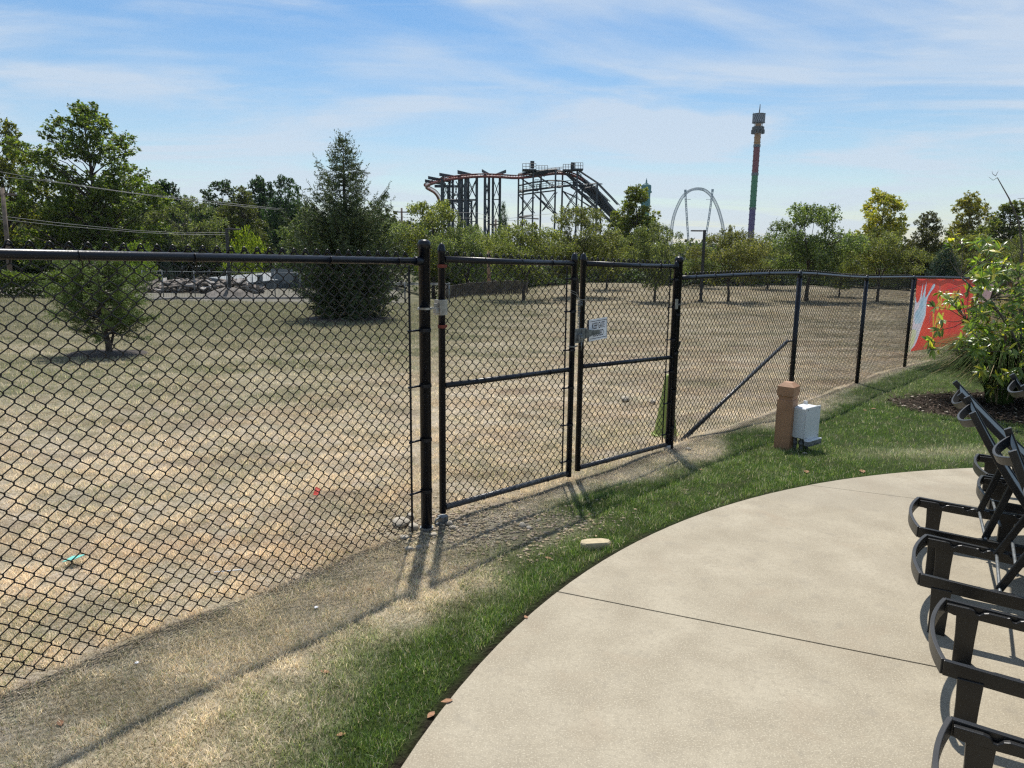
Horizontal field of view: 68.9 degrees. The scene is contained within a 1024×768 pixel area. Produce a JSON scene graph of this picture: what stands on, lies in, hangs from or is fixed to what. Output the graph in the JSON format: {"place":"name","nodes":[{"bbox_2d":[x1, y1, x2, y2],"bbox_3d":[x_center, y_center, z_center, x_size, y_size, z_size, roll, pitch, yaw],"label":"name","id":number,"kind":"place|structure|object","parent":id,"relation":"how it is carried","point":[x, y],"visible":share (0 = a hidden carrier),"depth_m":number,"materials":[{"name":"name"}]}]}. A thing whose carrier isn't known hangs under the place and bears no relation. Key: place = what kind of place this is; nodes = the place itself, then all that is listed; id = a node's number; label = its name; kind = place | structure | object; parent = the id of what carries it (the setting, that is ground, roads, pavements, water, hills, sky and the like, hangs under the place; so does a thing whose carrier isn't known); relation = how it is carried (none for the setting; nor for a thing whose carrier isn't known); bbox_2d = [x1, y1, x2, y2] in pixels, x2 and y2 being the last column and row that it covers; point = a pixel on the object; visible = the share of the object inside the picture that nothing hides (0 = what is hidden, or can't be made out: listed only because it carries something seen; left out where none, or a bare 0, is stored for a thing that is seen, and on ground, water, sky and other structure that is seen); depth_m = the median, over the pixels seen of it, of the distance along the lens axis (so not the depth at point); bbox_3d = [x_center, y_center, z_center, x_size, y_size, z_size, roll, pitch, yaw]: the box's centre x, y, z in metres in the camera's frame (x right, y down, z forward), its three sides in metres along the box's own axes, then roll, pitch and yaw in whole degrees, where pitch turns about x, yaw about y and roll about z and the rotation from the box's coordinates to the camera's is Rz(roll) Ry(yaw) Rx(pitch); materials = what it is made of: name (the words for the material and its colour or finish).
{"place":"outdoors","nodes":[
{"label":"outdoors","id":0,"kind":"place"},
{"bbox_2d":[0,262,1023,767],"bbox_3d":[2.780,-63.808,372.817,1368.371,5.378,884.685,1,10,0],"label":"ground","id":1,"kind":"structure","parent":0,"point":[438,702],"depth_m":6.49,"materials":[{"name":"soil"}]},
{"bbox_2d":[0,188,15,281],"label":"utility pole","id":2,"kind":"object","parent":1,"relation":"on","point":[5,220],"visible":0.53,"depth_m":48.85,"materials":[{"name":"wood"}]},
{"bbox_2d":[1,219,224,234],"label":"overhead wire","id":3,"kind":"object","parent":2,"relation":"attached to","point":[129,231],"visible":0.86,"depth_m":51.55,"materials":[{"name":"metal"}]},
{"bbox_2d":[11,217,224,232],"bbox_3d":[-27.634,-10.992,51.147,15.198,1.161,0.584,-2,11,-15],"label":"overhead wire","id":4,"kind":"object","parent":2,"relation":"attached to","point":[112,228],"visible":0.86,"depth_m":51.13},
{"bbox_2d":[0,176,277,209],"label":"overhead wire","id":5,"kind":"object","parent":2,"relation":"attached to","point":[140,194],"visible":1,"depth_m":51.05,"materials":[{"name":"metal"}]},
{"bbox_2d":[3,172,278,208],"bbox_3d":[-25.766,-13.238,50.817,19.481,2.232,0.672,-1,11,-12],"label":"overhead wire","id":6,"kind":"object","parent":2,"relation":"attached to","point":[138,193],"visible":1,"depth_m":50.97,"materials":[{"name":"metal"}]},
{"bbox_2d":[0,113,56,280],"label":"sycamore tree","id":7,"kind":"object","parent":1,"relation":"on","point":[8,168],"visible":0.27,"depth_m":60.77,"materials":[{"name":"green plant"}]},
{"bbox_2d":[0,245,61,278],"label":"shrub","id":8,"kind":"object","parent":1,"relation":"on","point":[30,269],"visible":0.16,"depth_m":60.02,"materials":[{"name":"green plant"}]},
{"bbox_2d":[0,269,107,297],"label":"hedge","id":9,"kind":"object","parent":1,"relation":"on","point":[21,278],"visible":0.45,"depth_m":37.56,"materials":[{"name":"green plant"}]},
{"bbox_2d":[0,99,175,272],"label":"sycamore tree","id":10,"kind":"object","parent":1,"relation":"on","point":[72,206],"visible":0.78,"depth_m":56.63,"materials":[{"name":"green plant"}]},
{"bbox_2d":[30,243,161,351],"bbox_3d":[-8.155,-1.625,14.669,2.121,2.285,2.397,-9,14,-41],"label":"shrub","id":11,"kind":"object","parent":1,"relation":"on","point":[81,279],"visible":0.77,"depth_m":14.43,"materials":[{"name":"green plant"}]},
{"bbox_2d":[67,350,149,357],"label":"mulch","id":12,"kind":"object","parent":1,"relation":"on","point":[99,354],"visible":0.53,"depth_m":14.67,"materials":[{"name":"brown wood"}]},
{"bbox_2d":[119,240,161,285],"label":"tree","id":13,"kind":"object","parent":1,"relation":"on","point":[134,263],"visible":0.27,"depth_m":51.02,"materials":[{"name":"green plant"}]},
{"bbox_2d":[136,178,192,261],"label":"broadleaf tree","id":14,"kind":"object","parent":1,"relation":"on","point":[166,186],"visible":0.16,"depth_m":84.99,"materials":[{"name":"green plant"}]},
{"bbox_2d":[157,251,174,279],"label":"conifer tree","id":15,"kind":"object","parent":1,"relation":"on","point":[168,276],"visible":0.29,"depth_m":56.32,"materials":[{"name":"green plant"}]},
{"bbox_2d":[158,236,181,278],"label":"conifer tree","id":16,"kind":"object","parent":1,"relation":"on","point":[175,268],"visible":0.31,"depth_m":59.08,"materials":[{"name":"green plant"}]},
{"bbox_2d":[125,195,229,269],"bbox_3d":[-28.035,-12.276,63.011,8.166,7.506,8.171,-5,12,-28],"label":"locust tree","id":17,"kind":"object","parent":1,"relation":"on","point":[203,227],"visible":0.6,"depth_m":62.15,"materials":[{"name":"green plant"}]},
{"bbox_2d":[150,245,235,278],"bbox_3d":[-27.210,-9.943,62.379,8.120,3.401,7.994,-3,11,-21],"label":"shrub","id":18,"kind":"object","parent":1,"relation":"on","point":[184,264],"visible":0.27,"depth_m":61.16,"materials":[{"name":"green plant"}]},
{"bbox_2d":[138,277,265,293],"bbox_3d":[-20.174,-6.449,48.351,7.837,1.154,12.605,-3,11,-21],"label":"rubble","id":19,"kind":"object","parent":1,"relation":"on","point":[174,284],"visible":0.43,"depth_m":44.45,"materials":[{"name":"stone"}]},
{"bbox_2d":[140,277,261,293],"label":"rubble slabs","id":20,"kind":"structure","parent":19,"relation":"on","point":[187,286],"depth_m":43.99,"materials":[{"name":"concrete"}]},
{"bbox_2d":[0,239,431,687],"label":"chain link fence","id":21,"kind":"object","parent":1,"relation":"on","point":[421,260],"visible":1,"depth_m":3.68,"materials":[{"name":"black metal"}]},
{"bbox_2d":[417,243,577,530],"bbox_3d":[-0.048,-0.038,5.394,0.090,1.918,1.638,10,14,41],"label":"gate leaf","id":22,"kind":"object","parent":21,"relation":"attached to","point":[440,309],"visible":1,"depth_m":5.38,"materials":[{"name":"black metal"}]},
{"bbox_2d":[141,270,300,298],"bbox_3d":[-14.574,-5.173,39.243,9.726,1.522,0.057,1,10,0],"label":"fence","id":23,"kind":"object","parent":1,"relation":"on","point":[161,271],"visible":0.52,"depth_m":39.18,"materials":[{"name":"metal"}]},
{"bbox_2d":[188,179,255,252],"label":"broadleaf tree","id":24,"kind":"object","parent":1,"relation":"on","point":[223,189],"visible":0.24,"depth_m":88.55,"materials":[{"name":"green plant"}]},
{"bbox_2d":[142,297,308,300],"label":"kerb","id":25,"kind":"structure","parent":1,"relation":"on","point":[152,299],"depth_m":38.38,"materials":[{"name":"concrete"}]},
{"bbox_2d":[202,287,256,296],"bbox_3d":[-15.137,-4.890,39.987,3.206,0.550,2.382,1,10,0],"label":"dirt mound","id":26,"kind":"object","parent":1,"relation":"on","point":[226,294],"visible":0.67,"depth_m":39.59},
{"bbox_2d":[183,248,280,278],"bbox_3d":[-24.492,-10.108,64.094,7.335,3.163,7.451,4,11,16],"label":"shrub","id":27,"kind":"object","parent":1,"relation":"on","point":[223,271],"visible":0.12,"depth_m":62.42,"materials":[{"name":"green plant"}]},
{"bbox_2d":[225,228,240,287],"bbox_3d":[-14.789,-6.422,39.689,0.900,3.633,0.340,1,10,0],"label":"street lamp","id":28,"kind":"object","parent":1,"relation":"on","point":[227,246],"visible":0.55,"depth_m":39.48,"materials":[{"name":"metal"}]},
{"bbox_2d":[209,185,276,270],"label":"broadleaf tree","id":29,"kind":"object","parent":1,"relation":"on","point":[250,212],"visible":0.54,"depth_m":81.14,"materials":[{"name":"green plant"}]},
{"bbox_2d":[222,225,266,274],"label":"tree","id":30,"kind":"object","parent":1,"relation":"on","point":[239,246],"visible":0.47,"depth_m":56.96,"materials":[{"name":"green plant"}]},
{"bbox_2d":[209,269,304,288],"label":"shed","id":31,"kind":"structure","parent":1,"relation":"on","point":[269,285],"depth_m":51.73,"materials":[{"name":"metal"}]},
{"bbox_2d":[243,174,286,251],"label":"broadleaf tree","id":32,"kind":"object","parent":1,"relation":"on","point":[263,197],"visible":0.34,"depth_m":92.96,"materials":[{"name":"green plant"}]},
{"bbox_2d":[244,251,295,271],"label":"shrub","id":33,"kind":"object","parent":1,"relation":"on","point":[274,265],"visible":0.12,"depth_m":63.94,"materials":[{"name":"green plant"}]},
{"bbox_2d":[259,173,309,254],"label":"broadleaf tree","id":34,"kind":"object","parent":1,"relation":"on","point":[286,205],"visible":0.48,"depth_m":86.79,"materials":[{"name":"green plant"}]},
{"bbox_2d":[276,207,322,279],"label":"willow tree","id":35,"kind":"object","parent":1,"relation":"on","point":[291,242],"visible":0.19,"depth_m":54.03,"materials":[{"name":"green plant"}]},
{"bbox_2d":[279,129,408,321],"bbox_3d":[-5.719,-5.317,25.488,4.352,6.502,4.580,-6,13,-34],"label":"spruce tree","id":36,"kind":"object","parent":1,"relation":"on","point":[343,232],"visible":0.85,"depth_m":24.94,"materials":[{"name":"green plant"}]},
{"bbox_2d":[306,316,394,321],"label":"mulch","id":37,"kind":"object","parent":1,"relation":"on","point":[313,318],"visible":0.27,"depth_m":25.24,"materials":[{"name":"brown wood"}]},
{"bbox_2d":[365,217,410,267],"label":"willow tree","id":38,"kind":"object","parent":1,"relation":"on","point":[398,237],"visible":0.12,"depth_m":54.17,"materials":[{"name":"green plant"}]},
{"bbox_2d":[363,245,418,287],"bbox_3d":[-11.181,-9.488,60.433,8.120,3.641,7.994,1,10,3],"label":"shrub","id":39,"kind":"object","parent":1,"relation":"on","point":[406,281],"visible":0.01,"depth_m":61.36,"materials":[{"name":"green plant"}]},
{"bbox_2d":[392,517,410,527],"bbox_3d":[-0.759,0.946,5.067,0.124,0.080,0.129,8,12,33],"label":"stone","id":40,"kind":"object","parent":1,"relation":"on","point":[400,522],"visible":0.74,"depth_m":5.04,"materials":[{"name":"stone"}]},
{"bbox_2d":[385,282,449,302],"bbox_3d":[-5.305,-4.463,36.811,4.493,1.157,0.073,1,10,0],"label":"fence","id":41,"kind":"object","parent":1,"relation":"on","point":[404,283],"visible":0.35,"depth_m":36.71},
{"bbox_2d":[394,198,474,298],"bbox_3d":[-5.658,-10.221,57.329,7.498,7.754,6.634,-5,12,-29],"label":"locust tree","id":42,"kind":"object","parent":1,"relation":"on","point":[429,217],"visible":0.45,"depth_m":56.00,"materials":[{"name":"green plant"}]},
{"bbox_2d":[413,264,486,298],"bbox_3d":[-4.527,-7.958,58.832,5.158,4.102,5.239,10,14,42],"label":"shrub","id":43,"kind":"object","parent":1,"relation":"on","point":[447,280],"visible":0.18,"depth_m":58.58,"materials":[{"name":"green plant"}]},
{"bbox_2d":[429,219,505,283],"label":"locust tree","id":44,"kind":"object","parent":1,"relation":"on","point":[451,248],"visible":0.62,"depth_m":54.01,"materials":[{"name":"green plant"}]},
{"bbox_2d":[445,278,527,298],"bbox_3d":[-1.529,-6.018,47.724,6.520,1.357,0.226,-8,13,-38],"label":"fence","id":45,"kind":"object","parent":1,"relation":"on","point":[484,287],"visible":0.55,"depth_m":47.68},
{"bbox_2d":[0,195,974,288],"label":"distant woods","id":46,"kind":"object","parent":1,"relation":"on","point":[20,224],"visible":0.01,"depth_m":113.83,"materials":[{"name":"green plant"}]},
{"bbox_2d":[287,481,709,585],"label":"gravel","id":47,"kind":"structure","parent":1,"relation":"on","point":[483,536],"depth_m":4.96,"materials":[{"name":"gravel"}]},
{"bbox_2d":[491,201,509,287],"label":"conifer tree","id":48,"kind":"object","parent":1,"relation":"on","point":[501,218],"visible":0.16,"depth_m":81.93,"materials":[{"name":"green plant"}]},
{"bbox_2d":[471,264,541,291],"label":"shrub","id":49,"kind":"object","parent":1,"relation":"on","point":[494,275],"visible":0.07,"depth_m":61.21,"materials":[{"name":"green plant"}]},
{"bbox_2d":[475,219,580,300],"bbox_3d":[0.486,-6.539,39.729,5.998,4.517,5.128,4,11,15],"label":"locust tree","id":50,"kind":"object","parent":1,"relation":"on","point":[495,242],"visible":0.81,"depth_m":39.43,"materials":[{"name":"green plant"}]},
{"bbox_2d":[424,161,638,248],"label":"roller coaster","id":51,"kind":"object","parent":1,"relation":"on","point":[595,194],"visible":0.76,"depth_m":189.08,"materials":[{"name":"grey metal"}]},
{"bbox_2d":[531,265,570,287],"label":"shrub","id":52,"kind":"object","parent":1,"relation":"on","point":[558,281],"visible":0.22,"depth_m":62.15,"materials":[{"name":"green plant"}]},
{"bbox_2d":[526,204,623,296],"bbox_3d":[3.550,-7.652,43.424,5.556,5.449,4.916,4,11,19],"label":"locust tree","id":53,"kind":"object","parent":1,"relation":"on","point":[588,244],"visible":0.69,"depth_m":42.52,"materials":[{"name":"green plant"}]},
{"bbox_2d":[580,538,610,549],"bbox_3d":[0.525,1.019,4.738,0.203,0.053,0.087,-1,11,-9],"label":"paving stone","id":54,"kind":"object","parent":1,"relation":"on","point":[597,543],"visible":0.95,"depth_m":4.70,"materials":[{"name":"stone"}]},
{"bbox_2d":[570,259,646,282],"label":"shrub","id":55,"kind":"object","parent":1,"relation":"on","point":[612,280],"visible":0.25,"depth_m":64.63,"materials":[{"name":"green plant"}]},
{"bbox_2d":[587,230,633,289],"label":"locust tree","id":56,"kind":"object","parent":1,"relation":"on","point":[616,256],"visible":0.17,"depth_m":51.13,"materials":[{"name":"green plant"}]},
{"bbox_2d":[599,184,663,282],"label":"cottonwood tree","id":57,"kind":"object","parent":1,"relation":"on","point":[628,224],"visible":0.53,"depth_m":75.80,"materials":[{"name":"green plant"}]},
{"bbox_2d":[618,218,688,301],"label":"locust tree","id":58,"kind":"object","parent":1,"relation":"on","point":[645,250],"visible":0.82,"depth_m":38.97,"materials":[{"name":"green plant"}]},
{"bbox_2d":[651,374,679,437],"bbox_3d":[1.641,0.222,7.914,0.300,0.664,0.300,1,10,0],"label":"marker cone","id":59,"kind":"object","parent":1,"relation":"on","point":[661,419],"visible":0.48,"depth_m":7.87,"materials":[{"name":"green plastic"}]},
{"bbox_2d":[641,262,738,286],"bbox_3d":[14.006,-8.886,60.311,6.985,2.198,6.877,-5,12,-27],"label":"shrub","id":60,"kind":"object","parent":1,"relation":"on","point":[688,283],"visible":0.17,"depth_m":59.18,"materials":[{"name":"green plant"}]},
{"bbox_2d":[669,187,724,244],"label":"arch ride","id":61,"kind":"object","parent":1,"relation":"on","point":[714,201],"visible":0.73,"depth_m":418.55,"materials":[{"name":"metal"}]},
{"bbox_2d":[691,230,705,301],"bbox_3d":[9.950,-6.317,40.081,0.900,3.836,0.340,1,10,0],"label":"street lamp","id":62,"kind":"object","parent":1,"relation":"on","point":[703,253],"visible":0.85,"depth_m":39.92,"materials":[{"name":"metal"}]},
{"bbox_2d":[671,246,728,275],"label":"locust tree","id":63,"kind":"object","parent":1,"relation":"on","point":[707,264],"visible":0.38,"depth_m":54.66,"materials":[{"name":"green plant"}]},
{"bbox_2d":[690,263,763,286],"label":"shrub","id":64,"kind":"object","parent":1,"relation":"on","point":[734,279],"visible":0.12,"depth_m":60.79,"materials":[{"name":"green plant"}]},
{"bbox_2d":[683,225,771,301],"bbox_3d":[12.085,-6.484,40.531,4.432,4.253,5.184,-6,12,-32],"label":"locust tree","id":65,"kind":"object","parent":1,"relation":"on","point":[731,245],"visible":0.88,"depth_m":39.82,"materials":[{"name":"green plant"}]},
{"bbox_2d":[751,245,797,289],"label":"locust tree","id":66,"kind":"object","parent":1,"relation":"on","point":[765,265],"visible":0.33,"depth_m":53.55,"materials":[{"name":"green plant"}]},
{"bbox_2d":[741,258,814,285],"bbox_3d":[21.123,-9.518,63.553,6.418,2.469,6.520,-3,11,-17],"label":"shrub","id":67,"kind":"object","parent":1,"relation":"on","point":[783,281],"visible":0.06,"depth_m":62.74,"materials":[{"name":"green plant"}]},
{"bbox_2d":[773,381,799,449],"bbox_3d":[2.705,0.332,7.364,0.163,0.717,0.163,9,13,39],"label":"bollard","id":68,"kind":"object","parent":1,"relation":"on","point":[788,392],"visible":0.77,"depth_m":7.30,"materials":[{"name":"beige paint"}]},
{"bbox_2d":[792,400,821,450],"bbox_3d":[2.892,0.447,7.344,0.270,0.523,0.224,-8,13,-39],"label":"electrical box","id":69,"kind":"object","parent":68,"relation":"attached to","point":[806,420],"visible":0.94,"depth_m":7.28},
{"bbox_2d":[779,263,844,285],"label":"shrub","id":70,"kind":"object","parent":1,"relation":"on","point":[806,279],"visible":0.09,"depth_m":64.59,"materials":[{"name":"green plant"}]},
{"bbox_2d":[760,202,871,301],"bbox_3d":[16.468,-7.152,41.010,5.139,5.578,5.808,2,10,6],"label":"locust tree","id":71,"kind":"object","parent":1,"relation":"on","point":[809,254],"visible":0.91,"depth_m":40.48,"materials":[{"name":"green plant"}]},
{"bbox_2d":[670,257,1013,448],"bbox_3d":[10.127,-1.562,16.308,0.827,2.433,25.232,11,14,44],"label":"chain link fence","id":72,"kind":"object","parent":1,"relation":"on","point":[800,274],"visible":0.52,"depth_m":9.48,"materials":[{"name":"black metal"}]},
{"bbox_2d":[569,253,681,470],"bbox_3d":[1.028,-0.190,6.587,0.107,1.902,1.694,10,14,40],"label":"gate leaf","id":73,"kind":"object","parent":72,"relation":"attached to","point":[582,333],"visible":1,"depth_m":6.56,"materials":[{"name":"black metal"}]},
{"bbox_2d":[568,289,584,328],"bbox_3d":[0.518,-0.588,5.905,0.036,0.332,0.244,9,13,37],"label":"chain","id":74,"kind":"object","parent":73,"relation":"attached to","point":[579,304],"visible":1,"depth_m":5.92,"materials":[{"name":"metal"}]},
{"bbox_2d":[587,317,606,341],"bbox_3d":[0.706,-0.452,6.169,0.006,0.187,0.281,10,14,41],"label":"sign","id":75,"kind":"object","parent":73,"relation":"attached to","point":[597,324],"visible":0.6,"depth_m":6.17,"materials":[{"name":"white metal"}]},
{"bbox_2d":[909,279,974,351],"bbox_3d":[8.937,-1.463,15.442,3.413,1.481,0.032,-9,14,-42],"label":"banner","id":76,"kind":"object","parent":72,"relation":"attached to","point":[924,319],"visible":0.63,"depth_m":15.00,"materials":[{"name":"fabric"}]},
{"bbox_2d":[974,282,995,330],"bbox_3d":[10.900,-1.699,17.233,1.680,1.448,0.024,-9,14,-42],"label":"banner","id":77,"kind":"object","parent":72,"relation":"attached to","point":[987,293],"visible":0.06,"depth_m":17.17,"materials":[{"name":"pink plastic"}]},
{"bbox_2d":[822,255,867,296],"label":"locust tree","id":78,"kind":"object","parent":1,"relation":"on","point":[844,263],"visible":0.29,"depth_m":46.11,"materials":[{"name":"green plant"}]},
{"bbox_2d":[812,265,909,288],"bbox_3d":[27.726,-8.374,58.533,6.985,2.158,6.877,-1,10,-8],"label":"shrub","id":79,"kind":"object","parent":1,"relation":"on","point":[891,286],"visible":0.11,"depth_m":57.95,"materials":[{"name":"green plant"}]},
{"bbox_2d":[851,187,909,279],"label":"poplar tree","id":80,"kind":"object","parent":1,"relation":"on","point":[890,203],"visible":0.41,"depth_m":72.30,"materials":[{"name":"green plant"}]},
{"bbox_2d":[830,225,934,301],"bbox_3d":[20.817,-6.646,41.696,5.527,4.386,4.725,-9,14,-41],"label":"locust tree","id":81,"kind":"object","parent":1,"relation":"on","point":[888,243],"visible":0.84,"depth_m":41.02,"materials":[{"name":"green plant"}]},
{"bbox_2d":[896,211,952,287],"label":"broadleaf tree","id":82,"kind":"object","parent":1,"relation":"on","point":[932,235],"visible":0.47,"depth_m":54.44,"materials":[{"name":"green plant"}]},
{"bbox_2d":[918,245,973,294],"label":"conifer tree","id":83,"kind":"object","parent":1,"relation":"on","point":[938,271],"visible":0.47,"depth_m":49.13,"materials":[{"name":"green plant"}]},
{"bbox_2d":[888,389,1023,421],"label":"mulch chips","id":84,"kind":"object","parent":1,"relation":"on","point":[921,401],"visible":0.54,"depth_m":10.00,"materials":[{"name":"wood mulch"}]},
{"bbox_2d":[901,331,1023,404],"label":"ornamental grass","id":85,"kind":"object","parent":1,"relation":"on","point":[1001,395],"depth_m":10.02,"materials":[{"name":"plant"}]},
{"bbox_2d":[940,190,995,255],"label":"poplar tree","id":86,"kind":"object","parent":1,"relation":"on","point":[967,225],"visible":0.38,"depth_m":77.56,"materials":[{"name":"green plant"}]},
{"bbox_2d":[925,234,1010,276],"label":"locust tree","id":87,"kind":"object","parent":1,"relation":"on","point":[970,238],"visible":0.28,"depth_m":50.66,"materials":[{"name":"green plant"}]},
{"bbox_2d":[921,172,1023,397],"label":"magnolia shrub","id":88,"kind":"object","parent":1,"relation":"on","point":[1001,278],"visible":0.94,"depth_m":9.28,"materials":[{"name":"green plant"}]},
{"bbox_2d":[970,199,1023,265],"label":"broadleaf tree","id":89,"kind":"object","parent":1,"relation":"on","point":[998,224],"visible":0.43,"depth_m":63.93,"materials":[{"name":"green plant"}]},
{"bbox_2d":[989,234,1023,284],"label":"locust tree","id":90,"kind":"object","parent":1,"relation":"on","point":[1013,253],"visible":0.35,"depth_m":48.92,"materials":[{"name":"green plant"}]},
{"bbox_2d":[0,0,1023,246],"label":"sky","id":91,"kind":"structure","parent":0,"point":[920,102],"materials":[{"name":"blue"}]},
{"bbox_2d":[640,178,651,230],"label":"lookout tower","id":92,"kind":"structure","parent":0,"point":[647,202],"depth_m":406.19,"materials":[{"name":"metal"}]},
{"bbox_2d":[684,190,690,240],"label":"ride mast","id":93,"kind":"object","parent":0,"point":[686,199],"visible":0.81,"depth_m":411.34,"materials":[{"name":"metal"}]},
{"bbox_2d":[401,467,1023,767],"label":"patio","id":94,"kind":"structure","parent":0,"point":[787,628],"depth_m":3.46,"materials":[{"name":"concrete"}]},
{"bbox_2d":[908,395,1023,574],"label":"sun lounger","id":95,"kind":"object","parent":94,"relation":"on","point":[995,516],"visible":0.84,"depth_m":4.32,"materials":[{"name":"grey plastic"}]},
{"bbox_2d":[911,427,1023,635],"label":"sun lounger","id":96,"kind":"object","parent":94,"relation":"on","point":[939,584],"visible":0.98,"depth_m":3.66,"materials":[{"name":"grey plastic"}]},
{"bbox_2d":[928,488,1023,723],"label":"sun lounger","id":97,"kind":"object","parent":94,"relation":"on","point":[972,682],"visible":0.94,"depth_m":2.98,"materials":[{"name":"grey plastic"}]},
{"bbox_2d":[931,716,1023,767],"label":"sun lounger","id":98,"kind":"object","parent":94,"relation":"on","point":[983,744],"visible":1,"depth_m":2.48,"materials":[{"name":"grey plastic"}]},
{"bbox_2d":[951,380,1023,541],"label":"sun lounger","id":99,"kind":"object","parent":94,"relation":"on","point":[994,426],"visible":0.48,"depth_m":4.97,"materials":[{"name":"grey plastic"}]},
{"bbox_2d":[973,373,1023,493],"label":"sun lounger","id":100,"kind":"object","parent":94,"relation":"on","point":[990,467],"visible":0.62,"depth_m":5.62,"materials":[{"name":"grey plastic"}]},
{"bbox_2d":[747,107,765,245],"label":"drop tower","id":101,"kind":"structure","parent":0,"point":[758,129],"depth_m":538.27,"materials":[{"name":"metal"}]},
{"bbox_2d":[957,266,1023,340],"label":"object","id":102,"kind":"object","parent":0,"point":[992,318],"depth_m":12.34,"materials":[{"name":"plant"}]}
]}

